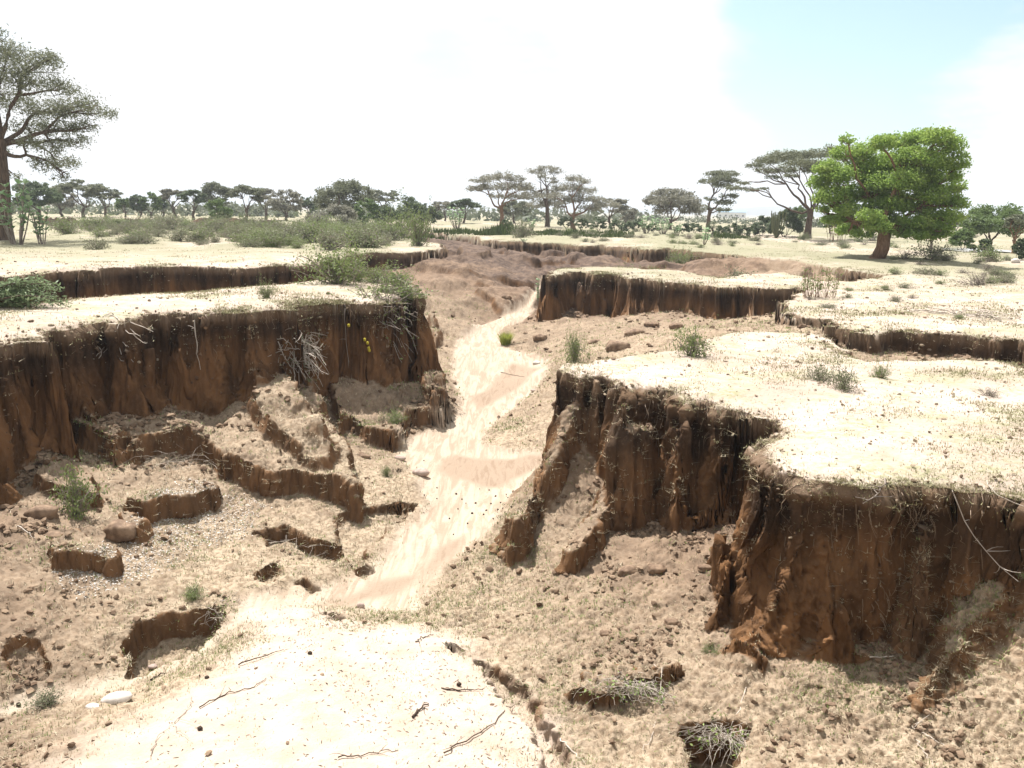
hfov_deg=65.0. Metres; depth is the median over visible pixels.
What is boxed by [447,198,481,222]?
acacia tree
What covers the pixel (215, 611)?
root tangle
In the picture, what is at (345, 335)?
hanging root
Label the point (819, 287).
dry grass
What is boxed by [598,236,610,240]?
dry shrub
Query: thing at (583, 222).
round bush
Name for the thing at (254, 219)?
thorn shrub
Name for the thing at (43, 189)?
acacia tree
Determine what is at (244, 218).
thorn shrub
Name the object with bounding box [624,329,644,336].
soil block
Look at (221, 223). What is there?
thorn shrub
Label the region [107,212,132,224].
thorn shrub
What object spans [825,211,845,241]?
yellow shrub
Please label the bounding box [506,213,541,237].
thorn shrub
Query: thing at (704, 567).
soil block
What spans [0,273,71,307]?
bush
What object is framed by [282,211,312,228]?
thorn shrub
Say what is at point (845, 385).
herb clump
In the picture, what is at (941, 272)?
dry shrub
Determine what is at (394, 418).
herb clump
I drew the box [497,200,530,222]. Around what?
acacia tree
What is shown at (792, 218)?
dome bush
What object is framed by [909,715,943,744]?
stick
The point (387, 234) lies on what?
thorn shrub
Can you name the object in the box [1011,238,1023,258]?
dome bush
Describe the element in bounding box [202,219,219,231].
thorn shrub
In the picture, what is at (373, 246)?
thorn shrub
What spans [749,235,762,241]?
dry shrub
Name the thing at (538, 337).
soil block
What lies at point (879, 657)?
stick
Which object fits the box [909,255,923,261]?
dry shrub
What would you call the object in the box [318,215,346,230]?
thorn shrub
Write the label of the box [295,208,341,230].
thorn shrub
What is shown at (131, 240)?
thorn shrub
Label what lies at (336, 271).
thorn shrub
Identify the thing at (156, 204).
tree
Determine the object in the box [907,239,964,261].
thorn shrub
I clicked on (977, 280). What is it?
thorn shrub
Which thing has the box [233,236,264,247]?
thorn shrub
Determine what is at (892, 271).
dry shrub
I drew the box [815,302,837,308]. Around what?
dry shrub
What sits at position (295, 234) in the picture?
thorn shrub
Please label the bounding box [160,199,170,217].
tree
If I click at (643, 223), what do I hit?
milkweed
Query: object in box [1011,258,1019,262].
stone
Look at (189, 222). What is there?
thorn shrub
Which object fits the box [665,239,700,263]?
thorn shrub
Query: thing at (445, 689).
stick
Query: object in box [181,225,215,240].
thorn shrub
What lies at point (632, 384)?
plateau crumbs
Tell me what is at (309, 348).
hanging brushwood
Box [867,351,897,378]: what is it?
herb clump
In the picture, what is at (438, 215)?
bushy tree
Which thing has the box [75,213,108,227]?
thorn shrub
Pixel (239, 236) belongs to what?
thorn shrub
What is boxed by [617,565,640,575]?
soil block
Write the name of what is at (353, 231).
thorn shrub
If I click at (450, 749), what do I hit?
stick
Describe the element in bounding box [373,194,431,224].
bushy tree
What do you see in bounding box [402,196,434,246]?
thorn shrub
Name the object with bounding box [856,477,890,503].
hanging root
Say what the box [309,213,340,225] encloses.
thorn shrub
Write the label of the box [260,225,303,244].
thorn shrub
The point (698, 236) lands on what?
dry shrub
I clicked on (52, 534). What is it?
soil block
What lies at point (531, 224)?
milkweed
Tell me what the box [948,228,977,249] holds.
dome bush
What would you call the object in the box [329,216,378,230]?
thorn shrub
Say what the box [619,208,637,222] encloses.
acacia tree
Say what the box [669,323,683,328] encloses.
soil block
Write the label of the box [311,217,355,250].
thorn shrub
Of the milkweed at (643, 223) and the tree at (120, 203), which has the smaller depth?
the milkweed at (643, 223)
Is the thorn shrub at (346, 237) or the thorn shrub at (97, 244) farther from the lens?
the thorn shrub at (346, 237)
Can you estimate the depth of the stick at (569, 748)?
8.81 m
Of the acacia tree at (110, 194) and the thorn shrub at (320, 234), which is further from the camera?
the acacia tree at (110, 194)
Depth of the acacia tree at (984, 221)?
64.81 m
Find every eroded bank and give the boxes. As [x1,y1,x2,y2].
[36,217,77,224]
[190,218,270,224]
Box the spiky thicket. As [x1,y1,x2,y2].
[329,222,750,239]
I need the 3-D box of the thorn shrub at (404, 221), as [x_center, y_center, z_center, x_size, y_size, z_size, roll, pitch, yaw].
[-8.769,-12.537,63.330,4.908,5.842,4.763,-7,15,-33]
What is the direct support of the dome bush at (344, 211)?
on the ground at (492, 270)
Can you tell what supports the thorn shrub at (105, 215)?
on the ground at (492, 270)
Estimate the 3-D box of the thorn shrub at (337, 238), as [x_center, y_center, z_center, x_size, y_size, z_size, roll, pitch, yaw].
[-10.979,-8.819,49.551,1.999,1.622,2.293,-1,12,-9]
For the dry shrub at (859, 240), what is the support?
on the ground at (492, 270)
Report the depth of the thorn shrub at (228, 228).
60.08 m
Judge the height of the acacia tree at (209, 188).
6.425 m
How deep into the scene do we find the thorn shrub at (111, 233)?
58.60 m
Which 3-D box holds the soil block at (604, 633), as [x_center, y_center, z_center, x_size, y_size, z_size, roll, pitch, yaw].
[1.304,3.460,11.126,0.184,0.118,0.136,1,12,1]
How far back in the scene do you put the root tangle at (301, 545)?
14.81 m
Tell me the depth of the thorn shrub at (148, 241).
48.50 m
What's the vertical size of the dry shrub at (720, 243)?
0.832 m
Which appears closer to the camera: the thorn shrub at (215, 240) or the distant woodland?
the thorn shrub at (215, 240)
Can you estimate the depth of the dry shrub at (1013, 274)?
35.83 m
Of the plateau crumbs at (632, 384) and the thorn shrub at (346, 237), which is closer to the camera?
the plateau crumbs at (632, 384)
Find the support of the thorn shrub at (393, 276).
on the ground at (492, 270)
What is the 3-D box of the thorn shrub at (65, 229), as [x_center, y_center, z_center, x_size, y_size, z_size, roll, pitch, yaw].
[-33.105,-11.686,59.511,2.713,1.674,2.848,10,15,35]
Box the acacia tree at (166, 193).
[159,188,188,217]
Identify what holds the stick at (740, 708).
on the ground at (492, 270)
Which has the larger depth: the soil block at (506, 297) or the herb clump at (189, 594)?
the soil block at (506, 297)
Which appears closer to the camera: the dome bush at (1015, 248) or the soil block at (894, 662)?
the soil block at (894, 662)
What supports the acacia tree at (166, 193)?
on the ground at (492, 270)
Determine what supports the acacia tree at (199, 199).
on the ground at (492, 270)
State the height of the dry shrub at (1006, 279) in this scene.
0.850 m
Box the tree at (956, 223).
[945,215,971,230]
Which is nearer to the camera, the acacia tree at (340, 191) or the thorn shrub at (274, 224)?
the thorn shrub at (274, 224)
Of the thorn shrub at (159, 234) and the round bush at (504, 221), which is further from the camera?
the round bush at (504, 221)
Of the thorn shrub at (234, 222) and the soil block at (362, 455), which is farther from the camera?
the thorn shrub at (234, 222)
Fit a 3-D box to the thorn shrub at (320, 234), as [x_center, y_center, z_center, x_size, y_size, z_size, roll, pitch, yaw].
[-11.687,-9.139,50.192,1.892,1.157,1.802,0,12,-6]
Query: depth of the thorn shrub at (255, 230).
51.53 m
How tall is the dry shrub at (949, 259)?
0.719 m
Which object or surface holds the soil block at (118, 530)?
on the ground at (492, 270)
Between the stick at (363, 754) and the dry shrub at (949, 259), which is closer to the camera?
the stick at (363, 754)
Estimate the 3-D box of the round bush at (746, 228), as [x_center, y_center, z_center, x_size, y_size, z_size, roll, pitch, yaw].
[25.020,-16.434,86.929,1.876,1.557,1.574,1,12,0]
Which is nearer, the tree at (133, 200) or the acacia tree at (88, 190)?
the acacia tree at (88, 190)
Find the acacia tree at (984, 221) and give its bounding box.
[955,201,1023,244]
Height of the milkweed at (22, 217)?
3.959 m
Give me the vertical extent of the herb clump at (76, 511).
1.156 m
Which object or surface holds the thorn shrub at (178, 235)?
on the ground at (492, 270)
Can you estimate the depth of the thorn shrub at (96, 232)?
56.71 m
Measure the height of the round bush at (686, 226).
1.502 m
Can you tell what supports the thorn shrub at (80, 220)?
on the ground at (492, 270)
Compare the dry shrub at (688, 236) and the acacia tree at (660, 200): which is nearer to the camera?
the dry shrub at (688, 236)
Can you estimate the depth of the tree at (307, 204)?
142.07 m
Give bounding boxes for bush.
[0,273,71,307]
[203,197,232,219]
[303,203,358,224]
[501,219,511,226]
[557,216,574,228]
[574,218,588,229]
[589,216,606,231]
[607,218,624,230]
[623,221,634,231]
[631,219,645,230]
[645,223,660,231]
[676,223,689,233]
[689,222,703,232]
[705,220,716,234]
[712,225,727,234]
[727,222,742,235]
[734,225,750,235]
[750,215,771,235]
[765,207,804,236]
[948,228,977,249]
[976,238,994,251]
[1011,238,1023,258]
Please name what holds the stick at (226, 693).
on the ground at (492, 270)
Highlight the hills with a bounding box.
[11,201,996,219]
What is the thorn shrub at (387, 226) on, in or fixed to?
on the ground at (492, 270)
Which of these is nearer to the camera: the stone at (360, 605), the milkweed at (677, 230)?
the stone at (360, 605)
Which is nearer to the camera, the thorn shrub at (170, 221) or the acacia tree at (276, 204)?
the thorn shrub at (170, 221)
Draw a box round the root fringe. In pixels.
[3,299,1019,643]
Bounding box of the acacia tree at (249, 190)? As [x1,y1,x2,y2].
[226,184,265,218]
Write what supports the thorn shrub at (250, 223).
on the ground at (492, 270)
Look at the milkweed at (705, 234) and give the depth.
62.03 m
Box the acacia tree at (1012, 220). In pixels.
[1002,214,1023,253]
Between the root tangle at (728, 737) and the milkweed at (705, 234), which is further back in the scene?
the milkweed at (705, 234)
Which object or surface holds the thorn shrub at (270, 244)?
on the ground at (492, 270)
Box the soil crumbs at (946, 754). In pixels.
[0,302,1023,767]
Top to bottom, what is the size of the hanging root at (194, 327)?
1.185 m
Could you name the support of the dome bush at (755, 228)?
on the ground at (492, 270)
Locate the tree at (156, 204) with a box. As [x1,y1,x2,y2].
[137,191,163,217]
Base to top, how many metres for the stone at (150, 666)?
0.067 m
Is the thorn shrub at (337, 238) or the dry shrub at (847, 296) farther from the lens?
the thorn shrub at (337, 238)
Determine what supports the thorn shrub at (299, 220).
on the ground at (492, 270)
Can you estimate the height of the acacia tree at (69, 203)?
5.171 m
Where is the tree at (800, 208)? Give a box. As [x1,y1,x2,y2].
[793,205,806,221]
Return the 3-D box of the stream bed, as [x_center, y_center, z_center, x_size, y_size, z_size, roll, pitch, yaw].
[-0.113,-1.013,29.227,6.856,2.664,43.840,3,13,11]
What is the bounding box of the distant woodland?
[11,198,1022,233]
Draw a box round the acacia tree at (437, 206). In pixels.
[431,201,458,220]
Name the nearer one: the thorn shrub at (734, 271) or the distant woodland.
the thorn shrub at (734, 271)
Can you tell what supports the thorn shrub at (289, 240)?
on the ground at (492, 270)
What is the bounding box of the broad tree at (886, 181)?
[804,124,973,258]
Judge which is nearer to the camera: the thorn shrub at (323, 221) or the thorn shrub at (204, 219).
the thorn shrub at (323, 221)
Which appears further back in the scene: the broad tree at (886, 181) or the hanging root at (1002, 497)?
the broad tree at (886, 181)
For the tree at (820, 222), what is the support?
on the ground at (492, 270)
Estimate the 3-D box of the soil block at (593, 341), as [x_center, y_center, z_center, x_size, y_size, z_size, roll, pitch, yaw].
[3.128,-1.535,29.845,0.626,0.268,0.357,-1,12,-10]
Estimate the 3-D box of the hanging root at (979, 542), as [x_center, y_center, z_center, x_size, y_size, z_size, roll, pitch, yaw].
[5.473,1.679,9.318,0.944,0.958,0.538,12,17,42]
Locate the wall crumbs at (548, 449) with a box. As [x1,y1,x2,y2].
[0,301,1021,688]
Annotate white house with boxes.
[717,210,746,217]
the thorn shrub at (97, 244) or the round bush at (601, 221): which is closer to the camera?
the thorn shrub at (97, 244)
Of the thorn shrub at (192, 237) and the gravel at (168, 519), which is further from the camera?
the thorn shrub at (192, 237)
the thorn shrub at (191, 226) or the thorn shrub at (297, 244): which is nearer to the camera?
the thorn shrub at (297, 244)
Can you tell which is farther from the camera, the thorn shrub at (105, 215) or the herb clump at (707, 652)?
the thorn shrub at (105, 215)
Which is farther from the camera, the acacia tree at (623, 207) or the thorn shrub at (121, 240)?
the acacia tree at (623, 207)
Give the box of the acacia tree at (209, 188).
[197,181,238,215]
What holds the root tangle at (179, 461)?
on the ground at (492, 270)
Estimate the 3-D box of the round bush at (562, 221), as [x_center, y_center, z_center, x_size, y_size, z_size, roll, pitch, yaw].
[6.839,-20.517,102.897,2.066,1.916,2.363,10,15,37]
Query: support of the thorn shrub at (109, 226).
on the ground at (492, 270)
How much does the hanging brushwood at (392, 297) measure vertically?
3.277 m
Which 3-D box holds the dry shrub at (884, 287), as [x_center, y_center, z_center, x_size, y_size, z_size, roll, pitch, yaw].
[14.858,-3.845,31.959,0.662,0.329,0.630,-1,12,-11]
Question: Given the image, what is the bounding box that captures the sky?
[0,0,1023,214]
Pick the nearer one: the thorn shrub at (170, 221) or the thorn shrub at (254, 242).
the thorn shrub at (254, 242)
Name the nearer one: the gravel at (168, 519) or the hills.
the gravel at (168, 519)
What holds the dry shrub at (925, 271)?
on the ground at (492, 270)
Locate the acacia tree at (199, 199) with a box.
[176,189,206,220]
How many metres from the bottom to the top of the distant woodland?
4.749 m
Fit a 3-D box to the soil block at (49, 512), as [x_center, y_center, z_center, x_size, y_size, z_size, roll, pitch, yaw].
[-7.926,2.192,13.568,0.524,0.309,0.390,-3,13,-19]
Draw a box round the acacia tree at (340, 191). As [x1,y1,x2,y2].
[309,178,379,210]
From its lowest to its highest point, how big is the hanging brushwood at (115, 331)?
1.218 m
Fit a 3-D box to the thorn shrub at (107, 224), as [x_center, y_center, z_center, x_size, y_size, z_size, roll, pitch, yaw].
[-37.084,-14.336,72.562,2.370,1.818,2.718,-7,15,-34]
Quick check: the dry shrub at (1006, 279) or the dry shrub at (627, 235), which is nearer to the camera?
the dry shrub at (1006, 279)
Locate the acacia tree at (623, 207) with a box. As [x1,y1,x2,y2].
[593,198,631,222]
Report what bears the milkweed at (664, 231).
on the ground at (492, 270)
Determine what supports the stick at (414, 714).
on the ground at (492, 270)
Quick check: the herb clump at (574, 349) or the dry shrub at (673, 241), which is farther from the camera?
the dry shrub at (673, 241)
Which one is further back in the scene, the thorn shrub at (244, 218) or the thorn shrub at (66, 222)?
the thorn shrub at (244, 218)
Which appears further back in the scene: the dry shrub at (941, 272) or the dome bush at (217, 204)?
the dome bush at (217, 204)
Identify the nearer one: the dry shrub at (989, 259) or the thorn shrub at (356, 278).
the thorn shrub at (356, 278)
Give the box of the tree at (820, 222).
[817,216,843,232]
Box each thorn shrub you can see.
[42,215,87,234]
[47,209,84,231]
[72,216,87,226]
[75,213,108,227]
[78,215,98,228]
[79,231,111,249]
[83,222,97,231]
[89,227,109,236]
[90,222,110,230]
[92,215,113,228]
[95,228,116,235]
[100,213,120,220]
[102,221,116,228]
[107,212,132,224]
[108,216,142,232]
[108,227,122,234]
[112,234,133,243]
[113,223,150,238]
[115,231,149,243]
[126,218,145,228]
[131,228,161,243]
[134,223,154,236]
[135,209,156,221]
[142,209,171,227]
[144,216,176,233]
[149,228,173,236]
[154,210,190,229]
[161,218,192,241]
[177,219,192,228]
[180,221,195,230]
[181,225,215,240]
[182,231,208,241]
[184,217,218,230]
[191,236,209,244]
[193,213,222,222]
[193,221,222,237]
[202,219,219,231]
[204,234,222,242]
[209,211,240,230]
[209,216,253,241]
[217,223,240,237]
[226,217,244,227]
[227,221,270,243]
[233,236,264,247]
[235,210,269,227]
[235,235,264,247]
[236,213,257,223]
[239,215,275,234]
[239,223,274,239]
[253,212,268,226]
[254,224,297,247]
[256,272,278,297]
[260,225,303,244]
[261,214,282,225]
[266,218,284,229]
[272,210,312,239]
[279,234,302,244]
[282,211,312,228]
[282,226,319,243]
[288,235,309,247]
[289,211,338,242]
[289,215,311,224]
[289,229,377,285]
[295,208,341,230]
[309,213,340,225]
[310,229,337,244]
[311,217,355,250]
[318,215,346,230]
[320,228,347,245]
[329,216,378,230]
[333,255,367,281]
[336,226,365,247]
[337,220,367,235]
[346,219,389,247]
[355,229,390,247]
[359,259,392,282]
[367,214,411,239]
[367,256,424,289]
[369,220,408,240]
[374,187,434,237]
[376,232,396,245]
[378,229,393,239]
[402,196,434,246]
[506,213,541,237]
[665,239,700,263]
[719,257,757,275]
[892,248,919,258]
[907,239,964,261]
[949,267,1002,285]
[969,243,1010,261]
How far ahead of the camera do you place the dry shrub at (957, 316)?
23.37 m
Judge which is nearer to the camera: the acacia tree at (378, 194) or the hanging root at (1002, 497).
the hanging root at (1002, 497)
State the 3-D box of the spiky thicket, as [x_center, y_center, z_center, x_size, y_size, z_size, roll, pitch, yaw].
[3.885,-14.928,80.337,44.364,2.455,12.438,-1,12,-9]
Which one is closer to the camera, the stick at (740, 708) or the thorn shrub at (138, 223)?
the stick at (740, 708)
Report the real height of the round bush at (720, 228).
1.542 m
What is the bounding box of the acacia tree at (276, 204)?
[265,189,303,220]
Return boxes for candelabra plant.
[771,211,786,237]
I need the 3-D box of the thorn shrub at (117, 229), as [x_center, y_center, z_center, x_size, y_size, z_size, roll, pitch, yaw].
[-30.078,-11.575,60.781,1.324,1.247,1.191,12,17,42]
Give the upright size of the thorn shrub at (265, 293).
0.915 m
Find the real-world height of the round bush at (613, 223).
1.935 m
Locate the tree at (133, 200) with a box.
[128,194,149,217]
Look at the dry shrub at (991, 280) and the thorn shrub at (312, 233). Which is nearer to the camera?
the dry shrub at (991, 280)
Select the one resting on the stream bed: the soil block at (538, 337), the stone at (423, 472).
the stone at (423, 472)
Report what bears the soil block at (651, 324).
on the ground at (492, 270)
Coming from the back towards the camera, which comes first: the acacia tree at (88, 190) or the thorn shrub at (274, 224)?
the acacia tree at (88, 190)
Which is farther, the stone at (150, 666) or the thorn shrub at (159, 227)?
the thorn shrub at (159, 227)
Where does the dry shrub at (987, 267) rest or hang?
on the ground at (492, 270)
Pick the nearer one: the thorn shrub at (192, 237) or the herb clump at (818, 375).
the herb clump at (818, 375)
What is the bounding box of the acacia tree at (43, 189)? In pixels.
[10,180,64,217]
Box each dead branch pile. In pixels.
[887,304,1020,320]
[970,315,1016,323]
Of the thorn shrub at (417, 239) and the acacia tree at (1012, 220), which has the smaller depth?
the thorn shrub at (417, 239)
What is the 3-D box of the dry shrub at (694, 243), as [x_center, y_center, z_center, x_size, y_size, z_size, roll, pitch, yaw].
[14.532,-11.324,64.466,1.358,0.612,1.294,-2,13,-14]
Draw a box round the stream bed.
[0,275,549,717]
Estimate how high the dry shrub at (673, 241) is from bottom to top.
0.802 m
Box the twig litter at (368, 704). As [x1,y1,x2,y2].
[70,599,575,767]
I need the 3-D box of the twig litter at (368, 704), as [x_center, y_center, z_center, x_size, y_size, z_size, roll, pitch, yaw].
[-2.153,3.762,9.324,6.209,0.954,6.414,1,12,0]
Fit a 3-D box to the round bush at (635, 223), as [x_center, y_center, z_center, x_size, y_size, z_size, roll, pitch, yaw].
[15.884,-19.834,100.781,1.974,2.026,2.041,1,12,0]
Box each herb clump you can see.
[17,678,66,713]
[48,456,110,521]
[176,575,207,603]
[377,401,409,423]
[380,461,391,476]
[562,319,589,363]
[669,314,718,358]
[700,635,721,655]
[797,356,836,382]
[821,354,865,392]
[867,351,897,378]
[970,386,1004,398]
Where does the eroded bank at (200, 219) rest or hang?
on the ground at (492, 270)
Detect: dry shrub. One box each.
[569,232,581,238]
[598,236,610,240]
[619,232,634,237]
[666,237,677,243]
[682,231,696,238]
[687,239,701,244]
[691,232,703,238]
[709,239,727,244]
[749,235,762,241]
[795,233,811,239]
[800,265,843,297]
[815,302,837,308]
[816,238,831,244]
[832,239,848,246]
[842,291,853,298]
[850,237,868,241]
[878,284,894,290]
[884,266,906,274]
[888,293,905,302]
[896,282,915,287]
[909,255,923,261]
[910,264,940,274]
[928,267,949,275]
[939,253,955,260]
[951,312,969,318]
[954,268,969,273]
[971,255,985,263]
[979,262,999,270]
[982,257,994,261]
[984,266,1007,275]
[984,274,1002,283]
[992,272,1019,283]
[995,270,1018,277]
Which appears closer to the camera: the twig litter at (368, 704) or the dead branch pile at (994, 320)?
the twig litter at (368, 704)
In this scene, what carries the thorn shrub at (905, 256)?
on the ground at (492, 270)
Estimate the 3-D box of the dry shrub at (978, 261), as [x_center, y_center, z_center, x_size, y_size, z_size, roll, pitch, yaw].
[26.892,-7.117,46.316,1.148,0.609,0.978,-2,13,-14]
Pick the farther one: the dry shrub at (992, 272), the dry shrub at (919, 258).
the dry shrub at (919, 258)
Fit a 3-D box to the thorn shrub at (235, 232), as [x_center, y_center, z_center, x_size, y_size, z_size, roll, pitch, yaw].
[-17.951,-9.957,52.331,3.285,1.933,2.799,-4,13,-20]
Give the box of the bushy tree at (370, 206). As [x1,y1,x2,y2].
[351,197,380,222]
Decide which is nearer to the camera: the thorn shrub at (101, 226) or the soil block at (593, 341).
the soil block at (593, 341)
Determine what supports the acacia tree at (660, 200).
on the ground at (492, 270)
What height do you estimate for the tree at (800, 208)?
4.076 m
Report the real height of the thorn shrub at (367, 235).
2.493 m
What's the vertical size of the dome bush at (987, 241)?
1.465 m
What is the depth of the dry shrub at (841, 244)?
65.14 m
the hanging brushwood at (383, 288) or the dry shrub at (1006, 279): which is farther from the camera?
the dry shrub at (1006, 279)
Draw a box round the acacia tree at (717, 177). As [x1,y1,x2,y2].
[697,169,741,231]
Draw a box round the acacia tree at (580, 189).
[545,173,619,229]
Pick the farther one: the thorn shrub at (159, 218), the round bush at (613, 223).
the round bush at (613, 223)
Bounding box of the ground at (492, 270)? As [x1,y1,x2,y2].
[0,204,1023,767]
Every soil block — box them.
[23,505,58,519]
[45,531,63,538]
[103,519,136,542]
[359,453,370,458]
[501,295,511,299]
[533,334,546,341]
[588,339,598,343]
[600,630,609,636]
[605,340,630,351]
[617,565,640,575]
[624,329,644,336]
[644,321,658,326]
[647,564,666,574]
[663,618,677,625]
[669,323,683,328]
[697,564,711,571]
[825,702,835,706]
[891,660,899,666]
[908,681,918,692]
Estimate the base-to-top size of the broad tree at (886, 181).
8.169 m
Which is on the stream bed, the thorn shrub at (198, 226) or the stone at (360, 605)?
the stone at (360, 605)
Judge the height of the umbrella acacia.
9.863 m
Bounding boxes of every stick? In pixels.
[199,678,265,707]
[238,649,283,664]
[330,746,396,757]
[412,703,428,717]
[441,686,482,690]
[443,704,514,752]
[560,738,584,762]
[640,663,684,747]
[727,679,749,733]
[869,656,893,657]
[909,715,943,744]
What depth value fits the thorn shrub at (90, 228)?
65.81 m
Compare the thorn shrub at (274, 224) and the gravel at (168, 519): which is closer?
the gravel at (168, 519)
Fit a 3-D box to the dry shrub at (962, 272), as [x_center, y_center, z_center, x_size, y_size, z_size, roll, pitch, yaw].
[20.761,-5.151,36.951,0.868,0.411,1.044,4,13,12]
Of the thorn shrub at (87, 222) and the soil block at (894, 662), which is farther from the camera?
the thorn shrub at (87, 222)
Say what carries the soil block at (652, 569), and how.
on the ground at (492, 270)
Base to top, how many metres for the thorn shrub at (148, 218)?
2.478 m
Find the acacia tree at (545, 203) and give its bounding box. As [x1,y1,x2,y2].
[516,164,569,226]
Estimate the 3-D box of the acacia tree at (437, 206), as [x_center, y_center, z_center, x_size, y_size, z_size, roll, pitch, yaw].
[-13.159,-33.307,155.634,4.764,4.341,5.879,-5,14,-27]
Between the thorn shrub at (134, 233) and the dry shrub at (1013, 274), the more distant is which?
the thorn shrub at (134, 233)
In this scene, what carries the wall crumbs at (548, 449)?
on the ground at (492, 270)
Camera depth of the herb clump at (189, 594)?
12.37 m
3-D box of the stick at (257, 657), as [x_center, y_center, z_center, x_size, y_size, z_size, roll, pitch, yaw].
[-3.283,3.588,10.542,0.600,0.064,0.056,-7,14,-31]
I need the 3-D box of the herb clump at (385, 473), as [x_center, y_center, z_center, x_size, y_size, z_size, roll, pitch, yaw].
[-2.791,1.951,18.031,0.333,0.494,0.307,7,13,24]
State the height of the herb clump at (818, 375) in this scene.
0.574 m
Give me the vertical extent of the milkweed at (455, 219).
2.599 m
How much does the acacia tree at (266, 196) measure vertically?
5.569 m
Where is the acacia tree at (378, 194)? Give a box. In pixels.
[370,189,401,206]
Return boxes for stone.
[85,703,98,708]
[100,691,132,704]
[148,664,157,668]
[357,603,364,607]
[393,455,405,460]
[412,468,429,476]
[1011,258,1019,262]
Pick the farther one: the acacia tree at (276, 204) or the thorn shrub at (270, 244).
the acacia tree at (276, 204)
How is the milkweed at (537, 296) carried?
on the ground at (492, 270)
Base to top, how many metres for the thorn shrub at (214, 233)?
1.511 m
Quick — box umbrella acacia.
[724,143,877,238]
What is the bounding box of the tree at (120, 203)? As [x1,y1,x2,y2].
[114,197,129,217]
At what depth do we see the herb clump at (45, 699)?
9.93 m
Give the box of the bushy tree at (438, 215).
[420,203,442,224]
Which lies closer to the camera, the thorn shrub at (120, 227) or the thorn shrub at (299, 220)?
the thorn shrub at (120, 227)
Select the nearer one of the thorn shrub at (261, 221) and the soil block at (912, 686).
the soil block at (912, 686)
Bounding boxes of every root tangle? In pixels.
[121,444,219,474]
[186,592,239,629]
[266,528,353,559]
[565,668,679,712]
[659,709,751,766]
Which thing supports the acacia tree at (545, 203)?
on the ground at (492, 270)
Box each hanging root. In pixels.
[188,320,200,369]
[339,303,348,365]
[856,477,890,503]
[952,486,1023,580]
[986,480,1022,505]
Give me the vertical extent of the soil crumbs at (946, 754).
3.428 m
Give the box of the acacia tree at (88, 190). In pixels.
[51,179,109,216]
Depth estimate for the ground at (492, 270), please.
13.41 m
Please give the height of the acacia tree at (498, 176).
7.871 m
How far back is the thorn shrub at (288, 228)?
54.36 m
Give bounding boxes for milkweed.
[0,178,32,244]
[23,200,52,243]
[446,207,463,228]
[526,217,535,230]
[536,278,539,308]
[639,216,654,233]
[655,218,672,233]
[670,223,682,234]
[702,227,710,244]
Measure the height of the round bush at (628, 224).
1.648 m
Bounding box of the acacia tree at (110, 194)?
[93,189,123,216]
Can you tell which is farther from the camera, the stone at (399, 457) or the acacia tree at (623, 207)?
the acacia tree at (623, 207)
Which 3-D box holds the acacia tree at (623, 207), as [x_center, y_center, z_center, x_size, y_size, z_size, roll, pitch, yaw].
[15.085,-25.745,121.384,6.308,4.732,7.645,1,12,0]
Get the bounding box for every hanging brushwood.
[96,312,152,362]
[268,328,328,387]
[327,265,418,361]
[355,275,438,306]
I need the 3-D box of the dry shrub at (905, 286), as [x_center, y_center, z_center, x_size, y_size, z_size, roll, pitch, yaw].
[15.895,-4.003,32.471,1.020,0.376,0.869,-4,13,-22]
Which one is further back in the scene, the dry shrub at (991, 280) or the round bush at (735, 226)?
the round bush at (735, 226)
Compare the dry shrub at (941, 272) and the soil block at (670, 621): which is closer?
the soil block at (670, 621)
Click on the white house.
(741, 213)
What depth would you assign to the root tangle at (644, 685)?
9.58 m
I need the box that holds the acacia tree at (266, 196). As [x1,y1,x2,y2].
[258,188,272,219]
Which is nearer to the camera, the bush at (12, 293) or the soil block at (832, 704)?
the soil block at (832, 704)
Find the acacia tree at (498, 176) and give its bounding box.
[464,169,531,225]
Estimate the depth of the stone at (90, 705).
9.71 m
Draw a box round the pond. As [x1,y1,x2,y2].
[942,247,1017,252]
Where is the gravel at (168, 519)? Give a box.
[52,478,271,599]
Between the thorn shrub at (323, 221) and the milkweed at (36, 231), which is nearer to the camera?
the milkweed at (36, 231)
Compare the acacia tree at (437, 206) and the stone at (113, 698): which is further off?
the acacia tree at (437, 206)
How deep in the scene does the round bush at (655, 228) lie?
96.43 m
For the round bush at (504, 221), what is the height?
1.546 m
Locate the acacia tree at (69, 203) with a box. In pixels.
[46,186,81,216]
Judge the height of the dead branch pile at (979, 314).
1.130 m
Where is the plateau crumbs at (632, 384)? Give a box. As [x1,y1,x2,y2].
[0,258,1023,634]
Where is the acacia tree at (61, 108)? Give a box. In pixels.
[0,24,122,239]
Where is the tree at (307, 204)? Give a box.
[298,196,318,214]
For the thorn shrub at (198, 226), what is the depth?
70.99 m
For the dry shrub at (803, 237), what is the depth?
78.83 m
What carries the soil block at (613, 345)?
on the ground at (492, 270)
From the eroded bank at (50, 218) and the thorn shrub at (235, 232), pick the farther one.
the eroded bank at (50, 218)
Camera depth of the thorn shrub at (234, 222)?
72.37 m
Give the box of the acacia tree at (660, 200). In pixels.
[641,187,707,228]

